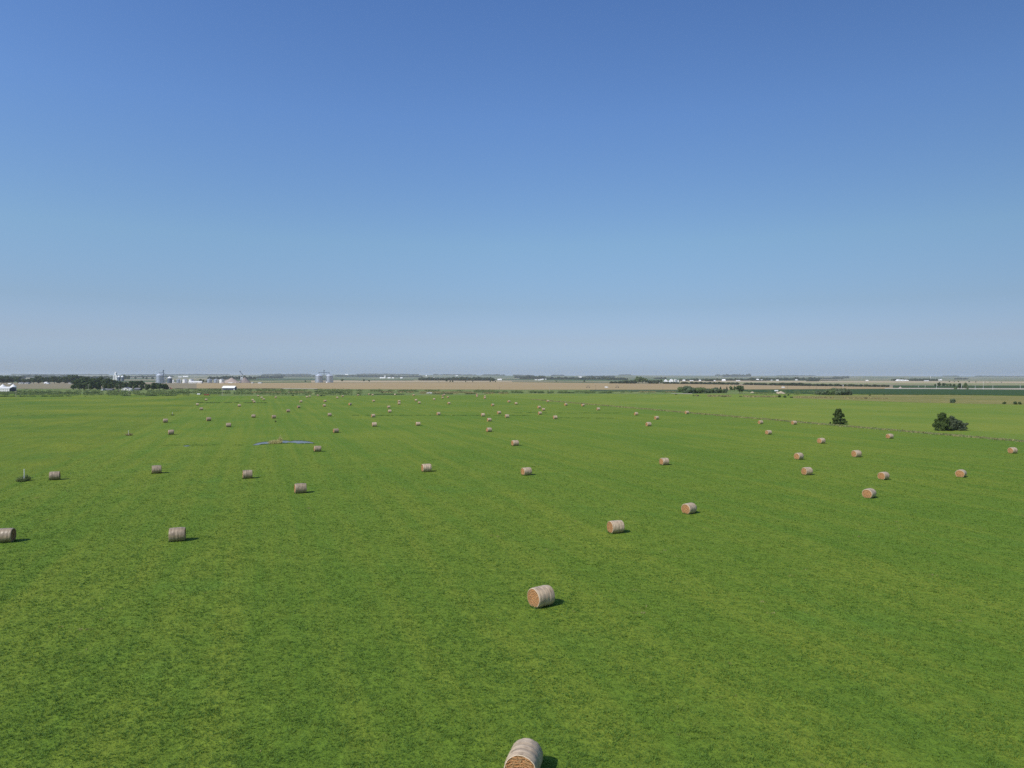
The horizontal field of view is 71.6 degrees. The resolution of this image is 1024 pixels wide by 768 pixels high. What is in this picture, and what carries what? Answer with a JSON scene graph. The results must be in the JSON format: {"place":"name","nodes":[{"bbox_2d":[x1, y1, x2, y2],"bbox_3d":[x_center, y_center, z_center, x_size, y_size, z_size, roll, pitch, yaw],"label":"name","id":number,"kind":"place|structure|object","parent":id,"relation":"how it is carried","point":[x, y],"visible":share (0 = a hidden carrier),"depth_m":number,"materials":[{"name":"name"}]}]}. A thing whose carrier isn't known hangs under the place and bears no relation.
{"place":"outdoors","nodes":[
{"label":"outdoors","id":0,"kind":"place"},
{"bbox_2d":[0,387,16,391],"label":"farm shed","id":1,"kind":"structure","parent":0,"point":[2,389],"depth_m":812.03,"materials":[{"name":"white metal"}]},
{"bbox_2d":[0,383,196,388],"bbox_3d":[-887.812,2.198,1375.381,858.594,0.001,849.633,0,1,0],"label":"stubble field","id":2,"kind":"structure","parent":0,"point":[68,386],"depth_m":1313.25,"materials":[{"name":"beige plant"}]},
{"bbox_2d":[0,376,5,383],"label":"broadleaf tree","id":3,"kind":"object","parent":2,"relation":"on","point":[2,379],"visible":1,"depth_m":1615.75,"materials":[{"name":"green plant"}]},
{"bbox_2d":[4,375,10,382],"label":"broadleaf tree","id":4,"kind":"object","parent":2,"relation":"on","point":[7,377],"visible":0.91,"depth_m":1632.77,"materials":[{"name":"green plant"}]},
{"bbox_2d":[13,377,22,382],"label":"broadleaf tree","id":5,"kind":"object","parent":2,"relation":"on","point":[17,379],"visible":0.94,"depth_m":1644.89,"materials":[{"name":"green plant"}]},
{"bbox_2d":[34,375,42,382],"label":"broadleaf tree","id":6,"kind":"object","parent":2,"relation":"on","point":[37,378],"visible":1,"depth_m":1659.35,"materials":[{"name":"green plant"}]},
{"bbox_2d":[49,376,57,383],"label":"broadleaf tree","id":7,"kind":"object","parent":2,"relation":"on","point":[53,378],"visible":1,"depth_m":1664.72,"materials":[{"name":"green plant"}]},
{"bbox_2d":[59,376,68,383],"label":"broadleaf tree","id":8,"kind":"object","parent":2,"relation":"on","point":[64,379],"visible":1,"depth_m":1670.04,"materials":[{"name":"green plant"}]},
{"bbox_2d":[100,378,110,384],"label":"broadleaf tree","id":9,"kind":"object","parent":2,"relation":"on","point":[107,380],"visible":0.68,"depth_m":1085.73,"materials":[{"name":"green plant"}]},
{"bbox_2d":[0,394,219,488],"bbox_3d":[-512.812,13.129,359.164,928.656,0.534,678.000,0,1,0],"label":"meadow","id":10,"kind":"structure","parent":0,"point":[56,431],"depth_m":271.18,"materials":[{"name":"green plant"}]},
{"bbox_2d":[171,444,243,445],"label":"ditch grass","id":11,"kind":"structure","parent":0,"point":[199,445],"depth_m":183.62,"materials":[{"name":"green plant"}]},
{"bbox_2d":[222,386,236,389],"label":"barn","id":12,"kind":"structure","parent":0,"point":[229,387],"depth_m":923.21,"materials":[{"name":"white metal"}]},
{"bbox_2d":[198,402,265,402],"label":"ditch grass","id":13,"kind":"structure","parent":0,"point":[227,402],"depth_m":480.46,"materials":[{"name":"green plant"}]},
{"bbox_2d":[212,381,301,381],"bbox_3d":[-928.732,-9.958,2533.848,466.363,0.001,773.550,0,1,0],"label":"stubble field","id":14,"kind":"structure","parent":0,"point":[273,381],"depth_m":2412.13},
{"bbox_2d":[235,379,314,380],"bbox_3d":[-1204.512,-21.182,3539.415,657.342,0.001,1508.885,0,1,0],"label":"corn field","id":15,"kind":"structure","parent":0,"point":[274,379],"depth_m":3817.44,"materials":[{"name":"green plant"}]},
{"bbox_2d":[259,443,314,444],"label":"pond margin grass","id":16,"kind":"structure","parent":0,"point":[288,443],"depth_m":188.81,"materials":[{"name":"green plant"}]},
{"bbox_2d":[282,441,311,442],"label":"pond water","id":17,"kind":"structure","parent":0,"point":[296,442],"depth_m":192.13,"materials":[{"name":"blue liquid"}]},
{"bbox_2d":[197,382,511,389],"bbox_3d":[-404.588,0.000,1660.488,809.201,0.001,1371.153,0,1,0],"label":"stubble field","id":18,"kind":"structure","parent":0,"point":[439,385],"depth_m":1384.77,"materials":[{"name":"beige plant"}]},
{"bbox_2d":[188,381,202,382],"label":"farm shed","id":19,"kind":"structure","parent":18,"relation":"on","point":[195,381],"depth_m":1779.89,"materials":[{"name":"white metal"}]},
{"bbox_2d":[225,377,240,382],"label":"grain pile","id":20,"kind":"object","parent":18,"relation":"on","point":[231,379],"visible":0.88,"depth_m":1864.77,"materials":[{"name":"beige food"}]},
{"bbox_2d":[315,374,322,382],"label":"grain bin","id":21,"kind":"object","parent":18,"relation":"on","point":[318,378],"visible":1,"depth_m":2010.19,"materials":[{"name":"metal"}]},
{"bbox_2d":[326,374,332,382],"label":"grain bin","id":22,"kind":"object","parent":18,"relation":"on","point":[329,378],"visible":0.99,"depth_m":2015.21,"materials":[{"name":"metal"}]},
{"bbox_2d":[0,388,818,395],"bbox_3d":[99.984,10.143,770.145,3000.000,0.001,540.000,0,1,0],"label":"grass verge","id":23,"kind":"object","parent":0,"point":[365,391],"depth_m":816.47,"materials":[{"name":"green plant"}]},
{"bbox_2d":[74,383,83,388],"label":"broadleaf tree","id":24,"kind":"object","parent":23,"relation":"on","point":[78,385],"visible":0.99,"depth_m":894.89,"materials":[{"name":"green plant"}]},
{"bbox_2d":[78,380,89,389],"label":"broadleaf tree","id":25,"kind":"object","parent":23,"relation":"on","point":[83,382],"visible":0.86,"depth_m":902.73,"materials":[{"name":"green plant"}]},
{"bbox_2d":[84,381,95,389],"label":"broadleaf tree","id":26,"kind":"object","parent":23,"relation":"on","point":[89,384],"visible":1,"depth_m":898.43,"materials":[{"name":"green plant"}]},
{"bbox_2d":[92,382,101,389],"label":"broadleaf tree","id":27,"kind":"object","parent":23,"relation":"on","point":[98,386],"visible":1,"depth_m":904.05,"materials":[{"name":"green plant"}]},
{"bbox_2d":[107,383,114,388],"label":"broadleaf tree","id":28,"kind":"object","parent":23,"relation":"on","point":[110,385],"visible":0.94,"depth_m":930.75,"materials":[{"name":"green plant"}]},
{"bbox_2d":[114,382,121,389],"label":"broadleaf tree","id":29,"kind":"object","parent":23,"relation":"on","point":[118,385],"visible":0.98,"depth_m":920.39,"materials":[{"name":"green plant"}]},
{"bbox_2d":[150,382,157,389],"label":"broadleaf tree","id":30,"kind":"object","parent":23,"relation":"on","point":[152,386],"visible":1,"depth_m":902.24,"materials":[{"name":"green plant"}]},
{"bbox_2d":[155,383,163,389],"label":"broadleaf tree","id":31,"kind":"object","parent":23,"relation":"on","point":[159,386],"visible":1,"depth_m":903.26,"materials":[{"name":"green plant"}]},
{"bbox_2d":[0,388,991,396],"bbox_3d":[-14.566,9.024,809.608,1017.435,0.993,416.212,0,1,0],"label":"verge brush","id":32,"kind":"object","parent":23,"relation":"on","point":[445,393],"visible":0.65,"depth_m":729.22,"materials":[{"name":"green plant"}]},
{"bbox_2d":[252,391,888,398],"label":"verge weeds","id":33,"kind":"object","parent":23,"relation":"on","point":[433,392],"visible":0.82,"depth_m":746.21,"materials":[{"name":"green plant"}]},
{"bbox_2d":[682,386,694,392],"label":"tree","id":34,"kind":"object","parent":23,"relation":"on","point":[688,389],"visible":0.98,"depth_m":776.43,"materials":[{"name":"green plant"}]},
{"bbox_2d":[695,387,702,392],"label":"tree","id":35,"kind":"object","parent":23,"relation":"on","point":[698,390],"visible":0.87,"depth_m":778.38,"materials":[{"name":"green plant"}]},
{"bbox_2d":[735,385,744,393],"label":"broadleaf tree","id":36,"kind":"object","parent":23,"relation":"on","point":[739,388],"visible":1,"depth_m":755.60,"materials":[{"name":"green plant"}]},
{"bbox_2d":[825,389,835,394],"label":"willow shrub","id":37,"kind":"object","parent":23,"relation":"on","point":[829,392],"visible":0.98,"depth_m":710.26,"materials":[{"name":"green plant"}]},
{"bbox_2d":[832,388,841,394],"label":"willow shrub","id":38,"kind":"object","parent":23,"relation":"on","point":[838,391],"visible":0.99,"depth_m":707.50,"materials":[{"name":"green plant"}]},
{"bbox_2d":[839,388,846,394],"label":"willow shrub","id":39,"kind":"object","parent":23,"relation":"on","point":[843,390],"visible":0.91,"depth_m":709.40,"materials":[{"name":"green plant"}]},
{"bbox_2d":[311,380,511,381],"bbox_3d":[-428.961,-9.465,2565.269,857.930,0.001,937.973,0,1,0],"label":"stubble field","id":40,"kind":"structure","parent":0,"point":[414,381],"depth_m":2524.87,"materials":[{"name":"beige plant"}]},
{"bbox_2d":[3,431,1015,608],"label":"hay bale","id":41,"kind":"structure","parent":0,"point":[522,475],"depth_m":108.54},
{"bbox_2d":[0,395,1023,767],"bbox_3d":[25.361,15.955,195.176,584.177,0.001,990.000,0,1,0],"label":"hay field","id":42,"kind":"structure","parent":0,"point":[296,423],"depth_m":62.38,"materials":[{"name":"green plant"}]},
{"bbox_2d":[0,528,15,542],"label":"hay bale","id":43,"kind":"object","parent":42,"relation":"on","point":[8,534],"visible":1,"depth_m":76.12,"materials":[{"name":"plant"}]},
{"bbox_2d":[17,474,32,480],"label":"weed bush","id":44,"kind":"object","parent":42,"relation":"on","point":[27,477],"visible":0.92,"depth_m":121.28,"materials":[{"name":"green plant"}]},
{"bbox_2d":[49,471,60,479],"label":"hay bale","id":45,"kind":"object","parent":42,"relation":"on","point":[55,475],"visible":1,"depth_m":122.07,"materials":[{"name":"plant"}]},
{"bbox_2d":[152,465,161,473],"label":"hay bale","id":46,"kind":"object","parent":42,"relation":"on","point":[156,468],"visible":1,"depth_m":130.41,"materials":[{"name":"plant"}]},
{"bbox_2d":[168,527,185,541],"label":"hay bale","id":47,"kind":"object","parent":42,"relation":"on","point":[177,534],"visible":1,"depth_m":76.76,"materials":[{"name":"plant"}]},
{"bbox_2d":[242,470,252,478],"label":"hay bale","id":48,"kind":"object","parent":42,"relation":"on","point":[247,474],"visible":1,"depth_m":124.15,"materials":[{"name":"plant"}]},
{"bbox_2d":[267,439,281,443],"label":"reed clump","id":49,"kind":"object","parent":42,"relation":"on","point":[274,441],"visible":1,"depth_m":189.23,"materials":[{"name":"plant"}]},
{"bbox_2d":[294,483,306,492],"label":"hay bale","id":50,"kind":"object","parent":42,"relation":"on","point":[300,487],"visible":1,"depth_m":108.64,"materials":[{"name":"plant"}]},
{"bbox_2d":[314,446,320,451],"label":"hay bale","id":51,"kind":"object","parent":42,"relation":"on","point":[317,448],"visible":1,"depth_m":168.56,"materials":[{"name":"plant"}]},
{"bbox_2d":[34,400,604,418],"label":"ditch grass","id":52,"kind":"structure","parent":42,"relation":"on","point":[446,415],"depth_m":326.32,"materials":[{"name":"green plant"}]},
{"bbox_2d":[421,464,431,471],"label":"hay bale","id":53,"kind":"object","parent":42,"relation":"on","point":[426,467],"visible":1,"depth_m":133.29,"materials":[{"name":"plant"}]},
{"bbox_2d":[511,440,518,445],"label":"hay bale","id":54,"kind":"object","parent":42,"relation":"on","point":[514,442],"visible":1,"depth_m":183.98,"materials":[{"name":"plant"}]},
{"bbox_2d":[504,738,542,767],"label":"hay bale","id":55,"kind":"object","parent":42,"relation":"on","point":[525,752],"visible":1,"depth_m":31.32,"materials":[{"name":"plant"}]},
{"bbox_2d":[521,467,531,474],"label":"hay bale","id":56,"kind":"object","parent":42,"relation":"on","point":[526,471],"visible":1,"depth_m":128.85,"materials":[{"name":"plant"}]},
{"bbox_2d":[527,585,554,607],"bbox_3d":[2.283,16.611,55.595,1.817,1.532,1.671,0,1,-36],"label":"hay bale","id":57,"kind":"object","parent":42,"relation":"on","point":[540,596],"visible":1,"depth_m":55.09,"materials":[{"name":"plant"}]},
{"bbox_2d":[607,520,624,532],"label":"hay bale","id":58,"kind":"object","parent":42,"relation":"on","point":[616,526],"visible":1,"depth_m":81.12,"materials":[{"name":"plant"}]},
{"bbox_2d":[531,399,767,419],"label":"fence line weeds","id":59,"kind":"object","parent":42,"relation":"on","point":[723,415],"visible":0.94,"depth_m":375.22,"materials":[{"name":"green plant"}]},
{"bbox_2d":[659,458,668,464],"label":"hay bale","id":60,"kind":"object","parent":42,"relation":"on","point":[663,461],"visible":1,"depth_m":144.06,"materials":[{"name":"plant"}]},
{"bbox_2d":[681,503,696,513],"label":"hay bale","id":61,"kind":"object","parent":42,"relation":"on","point":[688,508],"visible":1,"depth_m":92.81,"materials":[{"name":"plant"}]},
{"bbox_2d":[794,453,803,459],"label":"hay bale","id":62,"kind":"object","parent":42,"relation":"on","point":[799,456],"visible":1,"depth_m":154.08,"materials":[{"name":"plant"}]},
{"bbox_2d":[801,467,812,474],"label":"hay bale","id":63,"kind":"object","parent":42,"relation":"on","point":[806,470],"visible":1,"depth_m":129.76,"materials":[{"name":"plant"}]},
{"bbox_2d":[817,438,825,443],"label":"hay bale","id":64,"kind":"object","parent":42,"relation":"on","point":[821,440],"visible":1,"depth_m":191.55,"materials":[{"name":"plant"}]},
{"bbox_2d":[851,450,861,456],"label":"hay bale","id":65,"kind":"object","parent":42,"relation":"on","point":[856,453],"visible":1,"depth_m":158.96,"materials":[{"name":"plant"}]},
{"bbox_2d":[862,488,875,497],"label":"hay bale","id":66,"kind":"object","parent":42,"relation":"on","point":[869,493],"visible":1,"depth_m":105.05,"materials":[{"name":"plant"}]},
{"bbox_2d":[877,472,889,479],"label":"hay bale","id":67,"kind":"object","parent":42,"relation":"on","point":[883,475],"visible":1,"depth_m":123.97,"materials":[{"name":"plant"}]},
{"bbox_2d":[886,434,893,438],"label":"hay bale","id":68,"kind":"object","parent":42,"relation":"on","point":[889,436],"visible":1,"depth_m":207.13,"materials":[{"name":"plant"}]},
{"bbox_2d":[762,418,1023,441],"bbox_3d":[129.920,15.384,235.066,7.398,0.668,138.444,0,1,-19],"label":"fence line weeds","id":69,"kind":"object","parent":42,"relation":"on","point":[954,435],"visible":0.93,"depth_m":232.26,"materials":[{"name":"green plant"}]},
{"bbox_2d":[955,469,966,476],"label":"hay bale","id":70,"kind":"object","parent":42,"relation":"on","point":[961,473],"visible":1,"depth_m":127.11,"materials":[{"name":"plant"}]},
{"bbox_2d":[1007,447,1017,452],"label":"hay bale","id":71,"kind":"object","parent":42,"relation":"on","point":[1012,450],"visible":1,"depth_m":167.21,"materials":[{"name":"plant"}]},
{"bbox_2d":[0,379,1023,389],"bbox_3d":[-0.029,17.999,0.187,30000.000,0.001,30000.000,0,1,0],"label":"ground","id":72,"kind":"structure","parent":0,"point":[512,380],"depth_m":3026.32,"materials":[{"name":"brown soil"}]},
{"bbox_2d":[68,375,74,382],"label":"broadleaf tree","id":73,"kind":"object","parent":72,"relation":"on","point":[71,378],"visible":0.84,"depth_m":1687.82,"materials":[{"name":"green plant"}]},
{"bbox_2d":[0,374,283,379],"bbox_3d":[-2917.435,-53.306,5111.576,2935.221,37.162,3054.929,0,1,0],"label":"woods","id":74,"kind":"object","parent":72,"relation":"on","point":[209,377],"visible":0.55,"depth_m":4466.11,"materials":[{"name":"green plant"}]},
{"bbox_2d":[156,373,163,382],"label":"grain bin","id":75,"kind":"object","parent":72,"relation":"on","point":[159,378],"visible":0.94,"depth_m":1777.67,"materials":[{"name":"metal"}]},
{"bbox_2d":[239,377,251,382],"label":"grain pile","id":76,"kind":"object","parent":72,"relation":"on","point":[245,380],"visible":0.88,"depth_m":1960.48,"materials":[{"name":"beige food"}]},
{"bbox_2d":[418,377,494,380],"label":"woods","id":77,"kind":"object","parent":72,"relation":"on","point":[463,378],"visible":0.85,"depth_m":3203.62,"materials":[{"name":"green plant"}]},
{"bbox_2d":[514,375,627,379],"bbox_3d":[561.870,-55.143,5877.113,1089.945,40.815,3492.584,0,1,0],"label":"woods","id":78,"kind":"object","parent":72,"relation":"on","point":[591,377],"visible":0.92,"depth_m":4636.28,"materials":[{"name":"green plant"}]},
{"bbox_2d":[653,374,750,380],"bbox_3d":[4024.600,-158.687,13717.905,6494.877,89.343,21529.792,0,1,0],"label":"woods","id":79,"kind":"object","parent":72,"relation":"on","point":[727,379],"visible":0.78,"depth_m":3618.94,"materials":[{"name":"green plant"}]},
{"bbox_2d":[748,376,967,380],"bbox_3d":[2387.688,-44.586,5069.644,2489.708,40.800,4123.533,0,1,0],"label":"woods","id":80,"kind":"object","parent":72,"relation":"on","point":[810,378],"visible":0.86,"depth_m":4035.64,"materials":[{"name":"green plant"}]},
{"bbox_2d":[0,0,1023,375],"label":"sky","id":81,"kind":"structure","parent":0,"point":[250,187],"materials":[{"name":"blue"}]},
{"bbox_2d":[3,374,1023,379],"bbox_3d":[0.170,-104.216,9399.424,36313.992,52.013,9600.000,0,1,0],"label":"hills","id":82,"kind":"structure","parent":0,"point":[651,377],"depth_m":8614.20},
{"bbox_2d":[130,374,461,376],"bbox_3d":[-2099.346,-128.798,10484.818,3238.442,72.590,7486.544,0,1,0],"label":"woods","id":83,"kind":"object","parent":82,"relation":"on","point":[314,375],"visible":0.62,"depth_m":7947.06,"materials":[{"name":"green plant"}]},
{"bbox_2d":[11,374,1023,376],"bbox_3d":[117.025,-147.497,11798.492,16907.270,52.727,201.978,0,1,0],"label":"ridge woods","id":84,"kind":"object","parent":82,"relation":"on","point":[401,374],"visible":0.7,"depth_m":11757.19,"materials":[{"name":"green plant"}]},
{"bbox_2d":[590,390,677,391],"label":"soybean field","id":85,"kind":"structure","parent":0,"point":[636,390],"depth_m":915.68,"materials":[{"name":"green plant"}]},
{"bbox_2d":[512,382,892,389],"bbox_3d":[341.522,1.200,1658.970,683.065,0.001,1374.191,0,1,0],"label":"stubble field","id":86,"kind":"structure","parent":0,"point":[562,386],"depth_m":1299.00,"materials":[{"name":"beige plant"}]},
{"bbox_2d":[635,376,641,383],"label":"broadleaf tree","id":87,"kind":"object","parent":86,"relation":"on","point":[637,379],"visible":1,"depth_m":1876.86,"materials":[{"name":"green plant"}]},
{"bbox_2d":[486,394,1023,439],"bbox_3d":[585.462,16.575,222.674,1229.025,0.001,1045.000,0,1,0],"label":"pasture","id":88,"kind":"structure","parent":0,"point":[997,420],"depth_m":396.76,"materials":[{"name":"green plant"}]},
{"bbox_2d":[829,408,847,423],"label":"cedar tree","id":89,"kind":"object","parent":88,"relation":"on","point":[838,414],"visible":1,"depth_m":269.86,"materials":[{"name":"green plant"}]},
{"bbox_2d":[932,412,953,430],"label":"cedar tree","id":90,"kind":"object","parent":88,"relation":"on","point":[941,421],"visible":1,"depth_m":238.39,"materials":[{"name":"green plant"}]},
{"bbox_2d":[949,415,968,430],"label":"cedar tree","id":91,"kind":"object","parent":88,"relation":"on","point":[956,424],"visible":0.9,"depth_m":238.78,"materials":[{"name":"green plant"}]},
{"bbox_2d":[680,381,1023,382],"bbox_3d":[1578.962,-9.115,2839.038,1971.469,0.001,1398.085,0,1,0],"label":"stubble field","id":92,"kind":"structure","parent":0,"point":[878,381],"depth_m":2825.45,"materials":[{"name":"beige plant"}]},
{"bbox_2d":[688,382,1023,384],"bbox_3d":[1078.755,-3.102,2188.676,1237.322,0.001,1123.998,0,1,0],"label":"ripe field","id":93,"kind":"structure","parent":0,"point":[890,383],"depth_m":2040.86,"materials":[{"name":"beige plant"}]},
{"bbox_2d":[744,389,1023,394],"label":"soybean field","id":94,"kind":"structure","parent":0,"point":[942,391],"depth_m":883.80,"materials":[{"name":"green plant"}]},
{"bbox_2d":[793,395,1023,404],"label":"dry pasture","id":95,"kind":"structure","parent":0,"point":[964,399],"depth_m":595.85,"materials":[{"name":"green plant"}]},
{"bbox_2d":[885,388,1008,388],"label":"gravel road","id":96,"kind":"structure","parent":0,"point":[946,388],"depth_m":1133.97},
{"bbox_2d":[893,385,1023,387],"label":"soybean field","id":97,"kind":"structure","parent":0,"point":[922,386],"depth_m":1363.75,"materials":[{"name":"green plant"}]}
]}

